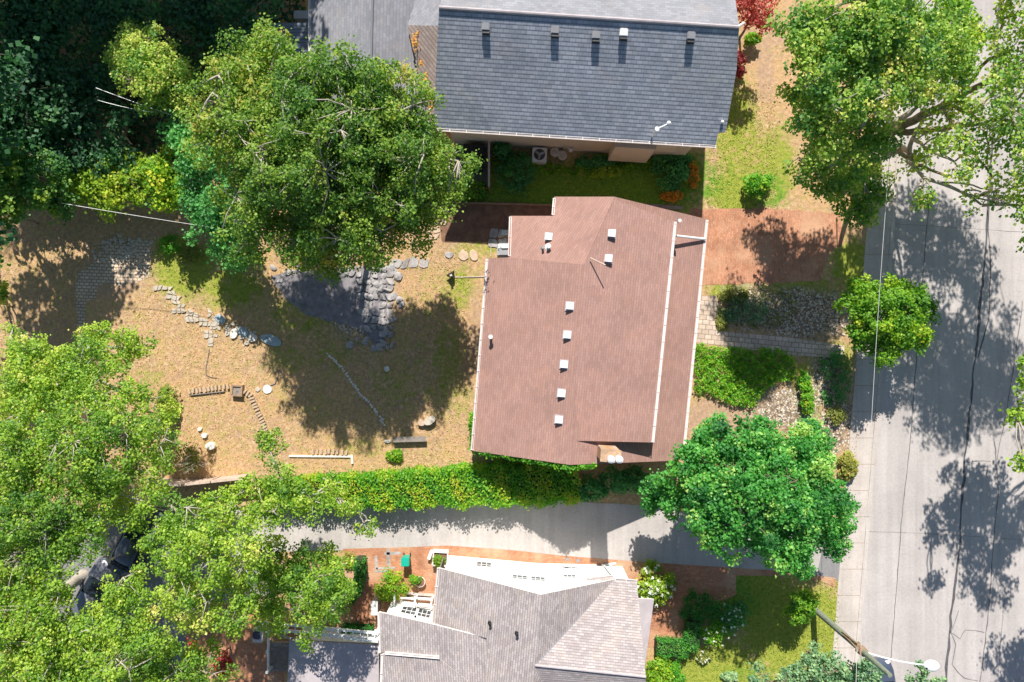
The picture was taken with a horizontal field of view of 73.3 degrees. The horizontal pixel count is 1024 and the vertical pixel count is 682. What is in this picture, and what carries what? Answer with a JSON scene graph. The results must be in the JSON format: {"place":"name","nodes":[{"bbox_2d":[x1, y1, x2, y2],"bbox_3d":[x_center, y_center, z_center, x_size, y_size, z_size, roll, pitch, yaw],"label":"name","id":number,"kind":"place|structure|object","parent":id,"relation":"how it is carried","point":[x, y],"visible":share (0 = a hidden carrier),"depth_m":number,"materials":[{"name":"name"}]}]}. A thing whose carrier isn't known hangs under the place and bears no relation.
{"place":"outdoors","nodes":[
{"label":"outdoors","id":0,"kind":"place"},
{"bbox_2d":[54,106,131,153],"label":"tree","id":1,"kind":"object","parent":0,"point":[104,127],"depth_m":42.25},
{"bbox_2d":[0,0,895,681],"bbox_3d":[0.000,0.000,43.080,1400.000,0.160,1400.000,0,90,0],"label":"ground","id":2,"kind":"structure","parent":0,"point":[766,58],"depth_m":43.00,"materials":[{"name":"soil"}]},
{"bbox_2d":[0,280,13,307],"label":"tree","id":3,"kind":"object","parent":2,"relation":"on","point":[4,294],"visible":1,"depth_m":39.87,"materials":[{"name":"green plant"}]},
{"bbox_2d":[0,36,39,249],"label":"tree","id":4,"kind":"object","parent":2,"relation":"on","point":[9,139],"visible":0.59,"depth_m":34.16,"materials":[{"name":"green plant"}]},
{"bbox_2d":[0,141,80,229],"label":"tree","id":5,"kind":"object","parent":2,"relation":"on","point":[33,187],"visible":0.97,"depth_m":37.39,"materials":[{"name":"green plant"}]},
{"bbox_2d":[0,0,88,54],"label":"tree","id":6,"kind":"object","parent":2,"relation":"on","point":[39,11],"visible":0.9,"depth_m":37.48,"materials":[{"name":"green plant"}]},
{"bbox_2d":[0,4,104,159],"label":"tree","id":7,"kind":"object","parent":2,"relation":"on","point":[41,98],"visible":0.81,"depth_m":38.17,"materials":[{"name":"green plant"}]},
{"bbox_2d":[17,125,140,181],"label":"tree","id":8,"kind":"object","parent":2,"relation":"on","point":[80,158],"visible":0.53,"depth_m":39.62,"materials":[{"name":"green plant"}]},
{"bbox_2d":[75,281,85,357],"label":"brick walkway","id":9,"kind":"structure","parent":2,"relation":"on","point":[80,297],"depth_m":42.99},
{"bbox_2d":[0,320,187,499],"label":"tree","id":10,"kind":"object","parent":2,"relation":"on","point":[83,446],"visible":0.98,"depth_m":33.80,"materials":[{"name":"green plant"}]},
{"bbox_2d":[61,36,139,145],"bbox_3d":[-24.079,-14.252,40.758,5.106,4.685,6.258,0,90,0],"label":"tree","id":11,"kind":"object","parent":2,"relation":"on","point":[98,76],"visible":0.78,"depth_m":39.37,"materials":[{"name":"green plant"}]},
{"bbox_2d":[52,0,167,56],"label":"tree","id":12,"kind":"object","parent":2,"relation":"on","point":[102,15],"visible":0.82,"depth_m":37.65,"materials":[{"name":"green plant"}]},
{"bbox_2d":[64,145,157,223],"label":"tree","id":13,"kind":"object","parent":2,"relation":"on","point":[113,190],"visible":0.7,"depth_m":40.01,"materials":[{"name":"green plant"}]},
{"bbox_2d":[75,238,150,300],"bbox_3d":[-25.019,-4.628,42.992,5.571,0.001,2.947,-21,90,0],"label":"paver landing","id":14,"kind":"object","parent":2,"relation":"on","point":[122,272],"visible":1,"depth_m":42.99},
{"bbox_2d":[0,449,244,681],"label":"tree","id":15,"kind":"object","parent":2,"relation":"on","point":[27,647],"visible":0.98,"depth_m":33.31,"materials":[{"name":"green plant"}]},
{"bbox_2d":[100,16,201,121],"bbox_3d":[-19.559,-14.882,39.328,4.392,7.544,6.806,-32,90,0],"label":"tree","id":16,"kind":"object","parent":2,"relation":"on","point":[149,59],"visible":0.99,"depth_m":36.70,"materials":[{"name":"green plant"}]},
{"bbox_2d":[38,505,267,665],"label":"carport slab","id":17,"kind":"structure","parent":2,"relation":"on","point":[153,582],"depth_m":42.99,"materials":[{"name":"grey concrete"}]},
{"bbox_2d":[66,556,122,626],"bbox_3d":[-25.663,15.612,42.264,2.200,1.452,4.600,28,90,0],"label":"parked car","id":18,"kind":"object","parent":17,"relation":"on","point":[88,590],"visible":0.51,"depth_m":41.85,"materials":[{"name":"grey paint"}]},
{"bbox_2d":[107,506,166,578],"bbox_3d":[-23.097,12.307,42.264,2.200,1.452,4.600,28,90,0],"label":"parked car","id":19,"kind":"object","parent":17,"relation":"on","point":[121,561],"visible":0.43,"depth_m":41.70,"materials":[{"name":"grey paint"}]},
{"bbox_2d":[152,384,181,425],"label":"shrub","id":20,"kind":"object","parent":2,"relation":"on","point":[173,395],"visible":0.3,"depth_m":41.90,"materials":[{"name":"green plant"}]},
{"bbox_2d":[137,143,197,213],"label":"tree","id":21,"kind":"object","parent":2,"relation":"on","point":[159,173],"visible":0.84,"depth_m":39.02,"materials":[{"name":"green plant"}]},
{"bbox_2d":[158,234,180,255],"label":"weed","id":22,"kind":"object","parent":2,"relation":"on","point":[171,247],"visible":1,"depth_m":42.66,"materials":[{"name":"green plant"}]},
{"bbox_2d":[31,0,307,166],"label":"undergrowth","id":23,"kind":"object","parent":2,"relation":"on","point":[153,141],"visible":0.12,"depth_m":42.56,"materials":[{"name":"green plant"}]},
{"bbox_2d":[168,438,199,471],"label":"shrub","id":24,"kind":"object","parent":2,"relation":"on","point":[191,451],"visible":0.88,"depth_m":42.11,"materials":[{"name":"green plant"}]},
{"bbox_2d":[172,245,204,263],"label":"weed","id":25,"kind":"object","parent":2,"relation":"on","point":[188,257],"visible":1,"depth_m":42.72,"materials":[{"name":"green plant"}]},
{"bbox_2d":[149,474,246,485],"bbox_3d":[-19.113,8.546,42.200,5.592,1.600,0.379,-3,90,0],"label":"fence","id":26,"kind":"object","parent":2,"relation":"on","point":[178,482],"visible":0.82,"depth_m":41.93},
{"bbox_2d":[153,285,256,338],"bbox_3d":[-19.379,-1.568,42.955,7.044,0.090,1.524,28,90,0],"label":"stone drift","id":27,"kind":"object","parent":2,"relation":"on","point":[187,318],"visible":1,"depth_m":42.92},
{"bbox_2d":[156,101,258,275],"bbox_3d":[-16.804,-8.576,39.975,4.782,6.250,9.903,-9,90,0],"label":"tree","id":28,"kind":"object","parent":2,"relation":"on","point":[198,211],"visible":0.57,"depth_m":37.98,"materials":[{"name":"green plant"}]},
{"bbox_2d":[155,0,284,95],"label":"tree","id":29,"kind":"object","parent":2,"relation":"on","point":[198,16],"visible":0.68,"depth_m":38.26,"materials":[{"name":"green plant"}]},
{"bbox_2d":[123,425,381,642],"bbox_3d":[-14.211,9.279,37.489,11.664,11.221,10.143,-37,90,0],"label":"tree","id":30,"kind":"object","parent":2,"relation":"on","point":[176,530],"visible":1,"depth_m":33.86,"materials":[{"name":"green plant"}]},
{"bbox_2d":[184,603,343,681],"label":"brick yard","id":31,"kind":"structure","parent":2,"relation":"on","point":[252,656],"depth_m":42.99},
{"bbox_2d":[187,637,233,679],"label":"japanese maple","id":32,"kind":"object","parent":31,"relation":"on","point":[223,660],"visible":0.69,"depth_m":39.87,"materials":[{"name":"red plant"}]},
{"bbox_2d":[265,631,288,673],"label":"stairs","id":33,"kind":"structure","parent":2,"relation":"on","point":[279,654],"depth_m":41.77,"materials":[{"name":"grey concrete"}]},
{"bbox_2d":[260,22,307,69],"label":"deck","id":34,"kind":"structure","parent":2,"relation":"on","point":[299,31],"depth_m":40.37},
{"bbox_2d":[230,530,357,658],"bbox_3d":[-12.046,13.701,38.649,7.137,8.903,6.904,20,90,0],"label":"tree","id":35,"kind":"object","parent":2,"relation":"on","point":[319,593],"visible":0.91,"depth_m":36.89,"materials":[{"name":"green plant"}]},
{"bbox_2d":[255,612,378,640],"bbox_3d":[-11.311,16.821,41.417,7.208,3.155,0.620,5,90,0],"label":"pergola","id":36,"kind":"object","parent":2,"relation":"on","point":[345,630],"visible":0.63,"depth_m":39.90,"materials":[{"name":"white paint"}]},
{"bbox_2d":[173,13,487,289],"bbox_3d":[-9.520,-8.656,36.412,15.144,13.375,12.730,22,90,0],"label":"tree","id":37,"kind":"object","parent":2,"relation":"on","point":[355,145],"visible":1,"depth_m":32.78,"materials":[{"name":"green plant"}]},
{"bbox_2d":[272,266,388,343],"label":"slate patio","id":38,"kind":"structure","parent":2,"relation":"on","point":[341,303],"depth_m":42.99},
{"bbox_2d":[349,270,394,345],"bbox_3d":[-8.755,-2.066,42.940,2.872,0.119,4.816,0,90,0],"label":"flagstone edge","id":39,"kind":"object","parent":38,"relation":"on","point":[360,296],"visible":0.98,"depth_m":42.90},
{"bbox_2d":[288,627,382,681],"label":"garage","id":40,"kind":"structure","parent":2,"relation":"on","point":[340,659],"depth_m":40.40,"materials":[{"name":"grey wood"}]},
{"bbox_2d":[391,257,428,273],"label":"flagstone walk","id":41,"kind":"structure","parent":2,"relation":"on","point":[414,261],"depth_m":42.95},
{"bbox_2d":[268,458,581,514],"bbox_3d":[-5.446,8.839,42.006,19.376,2.072,3.423,0,90,0],"label":"hedge","id":42,"kind":"object","parent":2,"relation":"on","point":[498,484],"visible":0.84,"depth_m":41.52,"materials":[{"name":"green plant"}]},
{"bbox_2d":[0,82,858,681],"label":"grass tufts","id":43,"kind":"object","parent":2,"relation":"on","point":[440,356],"visible":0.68,"depth_m":42.95,"materials":[{"name":"plant"}]},
{"bbox_2d":[447,180,489,201],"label":"hedge","id":44,"kind":"object","parent":2,"relation":"on","point":[475,190],"visible":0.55,"depth_m":42.15,"materials":[{"name":"green plant"}]},
{"bbox_2d":[456,144,487,187],"bbox_3d":[-2.480,-10.980,42.990,2.080,0.001,2.960,0,90,0],"label":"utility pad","id":45,"kind":"object","parent":2,"relation":"on","point":[477,177],"depth_m":42.99,"materials":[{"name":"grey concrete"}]},
{"bbox_2d":[439,201,551,241],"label":"side yard","id":46,"kind":"structure","parent":2,"relation":"on","point":[479,222],"depth_m":42.99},
{"bbox_2d":[488,228,508,247],"bbox_3d":[-0.618,-6.435,42.959,1.743,0.058,1.230,0,90,0],"label":"flagstone step","id":47,"kind":"object","parent":2,"relation":"on","point":[494,233],"visible":0.73,"depth_m":42.94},
{"bbox_2d":[451,201,551,205],"bbox_3d":[-0.640,-8.560,42.910,6.723,0.180,0.100,2,90,0],"label":"edging board","id":48,"kind":"object","parent":2,"relation":"on","point":[494,203],"visible":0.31,"depth_m":42.82,"materials":[{"name":"brown wood"}]},
{"bbox_2d":[490,142,513,160],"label":"shrub","id":49,"kind":"object","parent":2,"relation":"on","point":[498,148],"visible":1,"depth_m":41.98,"materials":[{"name":"green plant"}]},
{"bbox_2d":[377,555,653,681],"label":"house","id":50,"kind":"structure","parent":2,"relation":"on","point":[488,620],"depth_m":38.68,"materials":[{"name":"grey"}]},
{"bbox_2d":[493,149,540,197],"bbox_3d":[0.317,-10.405,42.361,2.766,1.317,2.885,37,90,0],"label":"shrub","id":51,"kind":"object","parent":2,"relation":"on","point":[520,160],"visible":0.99,"depth_m":42.20,"materials":[{"name":"green plant"}]},
{"bbox_2d":[308,0,744,162],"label":"house","id":52,"kind":"structure","parent":2,"relation":"on","point":[641,81],"depth_m":36.71,"materials":[{"name":"grey"}]},
{"bbox_2d":[608,142,655,162],"bbox_3d":[7.102,-11.381,40.900,2.332,3.000,0.670,4,90,0],"label":"bay window","id":53,"kind":"structure","parent":52,"relation":"in","point":[625,152],"depth_m":40.40,"materials":[{"name":"beige paint"}]},
{"bbox_2d":[532,147,546,164],"bbox_3d":[1.686,-11.430,42.542,0.900,0.876,0.900,3,90,0],"label":"air conditioner","id":54,"kind":"object","parent":2,"relation":"on","point":[539,155],"visible":0.98,"depth_m":42.16,"materials":[{"name":"paint"}]},
{"bbox_2d":[343,546,834,646],"bbox_3d":[4.820,15.960,42.978,30.760,0.001,6.360,0,90,0],"label":"brick strip","id":55,"kind":"object","parent":2,"relation":"on","point":[666,619],"visible":0.61,"depth_m":42.98,"materials":[{"name":"brick"}]},
{"bbox_2d":[346,554,367,606],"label":"hedge","id":56,"kind":"object","parent":55,"relation":"on","point":[359,570],"visible":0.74,"depth_m":42.23,"materials":[{"name":"green plant"}]},
{"bbox_2d":[341,622,374,634],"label":"hedge","id":57,"kind":"object","parent":55,"relation":"on","point":[364,626],"visible":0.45,"depth_m":42.35,"materials":[{"name":"green plant"}]},
{"bbox_2d":[372,567,412,605],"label":"shrub","id":58,"kind":"object","parent":55,"relation":"on","point":[384,593],"visible":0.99,"depth_m":42.04,"materials":[{"name":"green plant"}]},
{"bbox_2d":[390,592,433,608],"bbox_3d":[-6.279,16.344,42.347,2.814,1.315,1.839,5,90,0],"label":"pergola","id":59,"kind":"object","parent":55,"relation":"on","point":[418,597],"visible":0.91,"depth_m":41.78,"materials":[{"name":"white paint"}]},
{"bbox_2d":[678,585,724,624],"bbox_3d":[11.759,16.552,42.449,2.929,1.142,2.343,26,90,0],"label":"shrub","id":60,"kind":"object","parent":55,"relation":"on","point":[699,605],"visible":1,"depth_m":42.33,"materials":[{"name":"green plant"}]},
{"bbox_2d":[577,472,610,502],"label":"shrub","id":61,"kind":"object","parent":2,"relation":"on","point":[596,487],"visible":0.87,"depth_m":41.82,"materials":[{"name":"green plant"}]},
{"bbox_2d":[575,153,617,169],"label":"shrub","id":62,"kind":"object","parent":2,"relation":"on","point":[597,161],"visible":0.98,"depth_m":42.58,"materials":[{"name":"green plant"}]},
{"bbox_2d":[492,154,701,176],"bbox_3d":[5.271,-10.883,42.712,13.109,0.494,1.464,2,90,0],"label":"plant bed","id":63,"kind":"object","parent":2,"relation":"on","point":[625,168],"visible":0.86,"depth_m":42.71,"materials":[{"name":"green plant"}]},
{"bbox_2d":[589,162,623,180],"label":"hosta","id":64,"kind":"object","parent":2,"relation":"on","point":[602,173],"visible":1,"depth_m":42.62,"materials":[{"name":"green plant"}]},
{"bbox_2d":[597,463,649,495],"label":"shrub","id":65,"kind":"object","parent":2,"relation":"on","point":[623,481],"visible":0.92,"depth_m":41.71,"materials":[{"name":"green plant"}]},
{"bbox_2d":[636,559,677,609],"bbox_3d":[8.899,15.013,42.207,2.671,1.780,2.545,33,90,0],"label":"hydrangea","id":66,"kind":"object","parent":2,"relation":"on","point":[654,588],"visible":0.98,"depth_m":42.01,"materials":[{"name":"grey plant"}]},
{"bbox_2d":[645,654,674,681],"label":"shrub","id":67,"kind":"object","parent":2,"relation":"on","point":[659,665],"visible":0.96,"depth_m":42.05,"materials":[{"name":"green plant"}]},
{"bbox_2d":[648,158,691,191],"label":"shrub","id":68,"kind":"object","parent":2,"relation":"on","point":[680,172],"visible":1,"depth_m":42.34,"materials":[{"name":"green plant"}]},
{"bbox_2d":[659,189,682,203],"bbox_3d":[9.934,-9.034,42.713,1.480,0.613,0.906,14,90,0],"label":"flower bed","id":69,"kind":"object","parent":2,"relation":"on","point":[671,196],"visible":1,"depth_m":42.64,"materials":[{"name":"orange plant"}]},
{"bbox_2d":[651,153,691,164],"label":"shrub","id":70,"kind":"object","parent":2,"relation":"on","point":[687,157],"visible":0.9,"depth_m":42.50,"materials":[{"name":"green plant"}]},
{"bbox_2d":[662,659,686,681],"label":"shrub","id":71,"kind":"object","parent":2,"relation":"on","point":[679,675],"visible":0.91,"depth_m":42.24,"materials":[{"name":"green plant"}]},
{"bbox_2d":[654,617,701,659],"bbox_3d":[10.267,18.334,42.453,2.934,1.132,2.389,0,90,0],"label":"hedge","id":72,"kind":"object","parent":2,"relation":"on","point":[686,644],"visible":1,"depth_m":42.23,"materials":[{"name":"green plant"}]},
{"bbox_2d":[687,160,700,188],"bbox_3d":[11.307,-10.335,42.686,0.893,0.666,1.807,0,90,0],"label":"flower bed","id":73,"kind":"object","parent":2,"relation":"on","point":[694,177],"visible":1,"depth_m":42.61,"materials":[{"name":"orange plant"}]},
{"bbox_2d":[699,618,732,649],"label":"shrub","id":74,"kind":"object","parent":2,"relation":"on","point":[717,629],"visible":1,"depth_m":42.27,"materials":[{"name":"green plant"}]},
{"bbox_2d":[716,600,751,637],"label":"shrub","id":75,"kind":"object","parent":2,"relation":"on","point":[732,614],"visible":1,"depth_m":42.35,"materials":[{"name":"green plant"}]},
{"bbox_2d":[719,287,750,303],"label":"shrub","id":76,"kind":"object","parent":2,"relation":"on","point":[726,294],"visible":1,"depth_m":42.62,"materials":[{"name":"green plant"}]},
{"bbox_2d":[735,49,746,80],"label":"shrub","id":77,"kind":"object","parent":2,"relation":"on","point":[740,72],"visible":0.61,"depth_m":42.42,"materials":[{"name":"red plant"}]},
{"bbox_2d":[716,294,769,323],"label":"shrub","id":78,"kind":"object","parent":2,"relation":"on","point":[728,316],"visible":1,"depth_m":42.57,"materials":[{"name":"green plant"}]},
{"bbox_2d":[693,342,796,408],"bbox_3d":[14.431,2.135,42.636,6.472,0.593,4.162,0,90,0],"label":"ivy patch","id":79,"kind":"object","parent":2,"relation":"on","point":[744,370],"visible":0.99,"depth_m":42.64,"materials":[{"name":"green plant"}]},
{"bbox_2d":[637,410,862,580],"bbox_3d":[13.422,7.865,38.185,11.936,9.830,9.186,15,90,0],"label":"tree","id":80,"kind":"object","parent":2,"relation":"on","point":[771,496],"visible":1,"depth_m":35.77,"materials":[{"name":"green plant"}]},
{"bbox_2d":[743,31,762,45],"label":"shrub","id":81,"kind":"object","parent":2,"relation":"on","point":[751,38],"visible":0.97,"depth_m":42.21,"materials":[{"name":"green plant"}]},
{"bbox_2d":[741,171,773,200],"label":"shrub","id":82,"kind":"object","parent":2,"relation":"on","point":[754,183],"visible":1,"depth_m":41.99,"materials":[{"name":"green plant"}]},
{"bbox_2d":[718,282,797,329],"bbox_3d":[15.322,-2.184,42.804,5.023,0.420,2.988,0,90,0],"label":"ground cover","id":83,"kind":"object","parent":2,"relation":"on","point":[777,314],"visible":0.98,"depth_m":42.80,"materials":[{"name":"green plant"}]},
{"bbox_2d":[736,0,780,39],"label":"japanese maple","id":84,"kind":"object","parent":2,"relation":"on","point":[750,14],"visible":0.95,"depth_m":38.80,"materials":[{"name":"red plant"}]},
{"bbox_2d":[782,588,819,625],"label":"bush","id":85,"kind":"object","parent":2,"relation":"on","point":[802,607],"visible":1,"depth_m":40.54,"materials":[{"name":"green plant"}]},
{"bbox_2d":[796,369,815,414],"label":"shrub","id":86,"kind":"object","parent":2,"relation":"on","point":[808,404],"visible":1,"depth_m":42.42,"materials":[{"name":"green plant"}]},
{"bbox_2d":[748,640,885,681],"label":"tree","id":87,"kind":"object","parent":2,"relation":"on","point":[819,669],"visible":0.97,"depth_m":38.48,"materials":[{"name":"green plant"}]},
{"bbox_2d":[817,541,839,580],"bbox_3d":[19.820,13.684,42.982,1.400,0.001,2.488,5,90,0],"label":"driveway apron","id":88,"kind":"object","parent":2,"relation":"on","point":[827,567],"visible":0.67,"depth_m":42.98,"materials":[{"name":"grey concrete"}]},
{"bbox_2d":[817,345,853,405],"bbox_3d":[20.066,2.139,42.595,2.245,0.914,3.804,0,90,0],"label":"shrub","id":89,"kind":"object","parent":2,"relation":"on","point":[835,365],"visible":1,"depth_m":42.62,"materials":[{"name":"green plant"}]},
{"bbox_2d":[824,404,848,425],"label":"shrub","id":90,"kind":"object","parent":2,"relation":"on","point":[838,415],"visible":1,"depth_m":42.60,"materials":[{"name":"green plant"}]},
{"bbox_2d":[837,449,858,481],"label":"ornamental grass","id":91,"kind":"object","parent":2,"relation":"on","point":[847,462],"depth_m":42.43,"materials":[{"name":"yellow plant"}]},
{"bbox_2d":[816,608,939,677],"bbox_3d":[20.502,16.897,38.800,3.889,8.804,0.620,5,90,0],"label":"utility pole","id":92,"kind":"object","parent":2,"relation":"on","point":[928,665],"visible":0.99,"depth_m":36.78,"materials":[{"name":"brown wood"}]},
{"bbox_2d":[861,111,893,642],"bbox_3d":[19.677,-6.928,35.778,0.024,2.300,46.788,2,90,0],"label":"overhead wire","id":93,"kind":"object","parent":92,"relation":"attached to","point":[872,399],"visible":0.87,"depth_m":36.74,"materials":[{"name":"paint"}]},
{"bbox_2d":[854,86,903,662],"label":"kerb","id":94,"kind":"structure","parent":2,"relation":"on","point":[876,421],"depth_m":42.99,"materials":[{"name":"concrete"}]},
{"bbox_2d":[832,272,941,372],"bbox_3d":[21.549,-1.056,40.311,6.387,5.579,5.794,0,90,0],"label":"tree","id":95,"kind":"object","parent":2,"relation":"on","point":[900,327],"visible":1,"depth_m":38.87,"materials":[{"name":"green plant"}]},
{"bbox_2d":[761,0,1021,228],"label":"street tree","id":96,"kind":"object","parent":2,"relation":"on","point":[853,54],"visible":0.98,"depth_m":31.58,"materials":[{"name":"green plant"}]},
{"bbox_2d":[904,659,947,681],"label":"tree","id":97,"kind":"object","parent":2,"relation":"on","point":[922,676],"visible":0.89,"depth_m":37.94,"materials":[{"name":"green plant"}]},
{"bbox_2d":[866,0,1023,252],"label":"street tree","id":98,"kind":"object","parent":2,"relation":"on","point":[965,106],"visible":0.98,"depth_m":34.63,"materials":[{"name":"green plant"}]},
{"bbox_2d":[924,0,990,58],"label":"tree","id":99,"kind":"object","parent":2,"relation":"on","point":[982,33],"visible":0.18,"depth_m":34.64,"materials":[{"name":"green plant"}]},
{"bbox_2d":[998,354,1023,472],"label":"tree","id":100,"kind":"object","parent":2,"relation":"on","point":[1013,412],"visible":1,"depth_m":35.04,"materials":[{"name":"green plant"}]},
{"bbox_2d":[192,499,822,574],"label":"driveway","id":101,"kind":"structure","parent":0,"point":[617,531],"depth_m":42.99,"materials":[{"name":"concrete"}]},
{"bbox_2d":[470,197,708,464],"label":"house","id":102,"kind":"structure","parent":0,"point":[589,326],"depth_m":38.14,"materials":[{"name":"brown"}]},
{"bbox_2d":[466,409,596,473],"bbox_3d":[0.798,6.462,39.968,7.853,5.692,2.400,19,90,0],"label":"ivy","id":103,"kind":"object","parent":102,"relation":"attached to","point":[565,467],"visible":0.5,"depth_m":38.46,"materials":[{"name":"green plant"}]},
{"bbox_2d":[690,207,843,284],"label":"brick driveway","id":104,"kind":"structure","parent":0,"point":[762,245],"depth_m":42.99,"materials":[{"name":"brick"}]},
{"bbox_2d":[696,295,844,356],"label":"front path","id":105,"kind":"structure","parent":0,"point":[708,332],"depth_m":42.98,"materials":[{"name":"stone"}]},
{"bbox_2d":[831,8,907,680],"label":"sidewalk","id":106,"kind":"structure","parent":0,"point":[850,568],"depth_m":42.98,"materials":[{"name":"concrete"}]},
{"bbox_2d":[859,0,1023,681],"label":"road","id":107,"kind":"structure","parent":0,"point":[952,276],"depth_m":43.12,"materials":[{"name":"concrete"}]},
{"bbox_2d":[863,656,895,681],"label":"parked car","id":108,"kind":"object","parent":107,"relation":"on","point":[886,664],"visible":0.34,"depth_m":42.29,"materials":[{"name":"blue metal"}]},
{"bbox_2d":[870,5,1022,680],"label":"road joint","id":109,"kind":"object","parent":107,"relation":"on","point":[900,532],"visible":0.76,"depth_m":43.11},
{"bbox_2d":[945,1,999,681],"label":"road seam","id":110,"kind":"object","parent":107,"relation":"on","point":[967,440],"visible":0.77,"depth_m":43.11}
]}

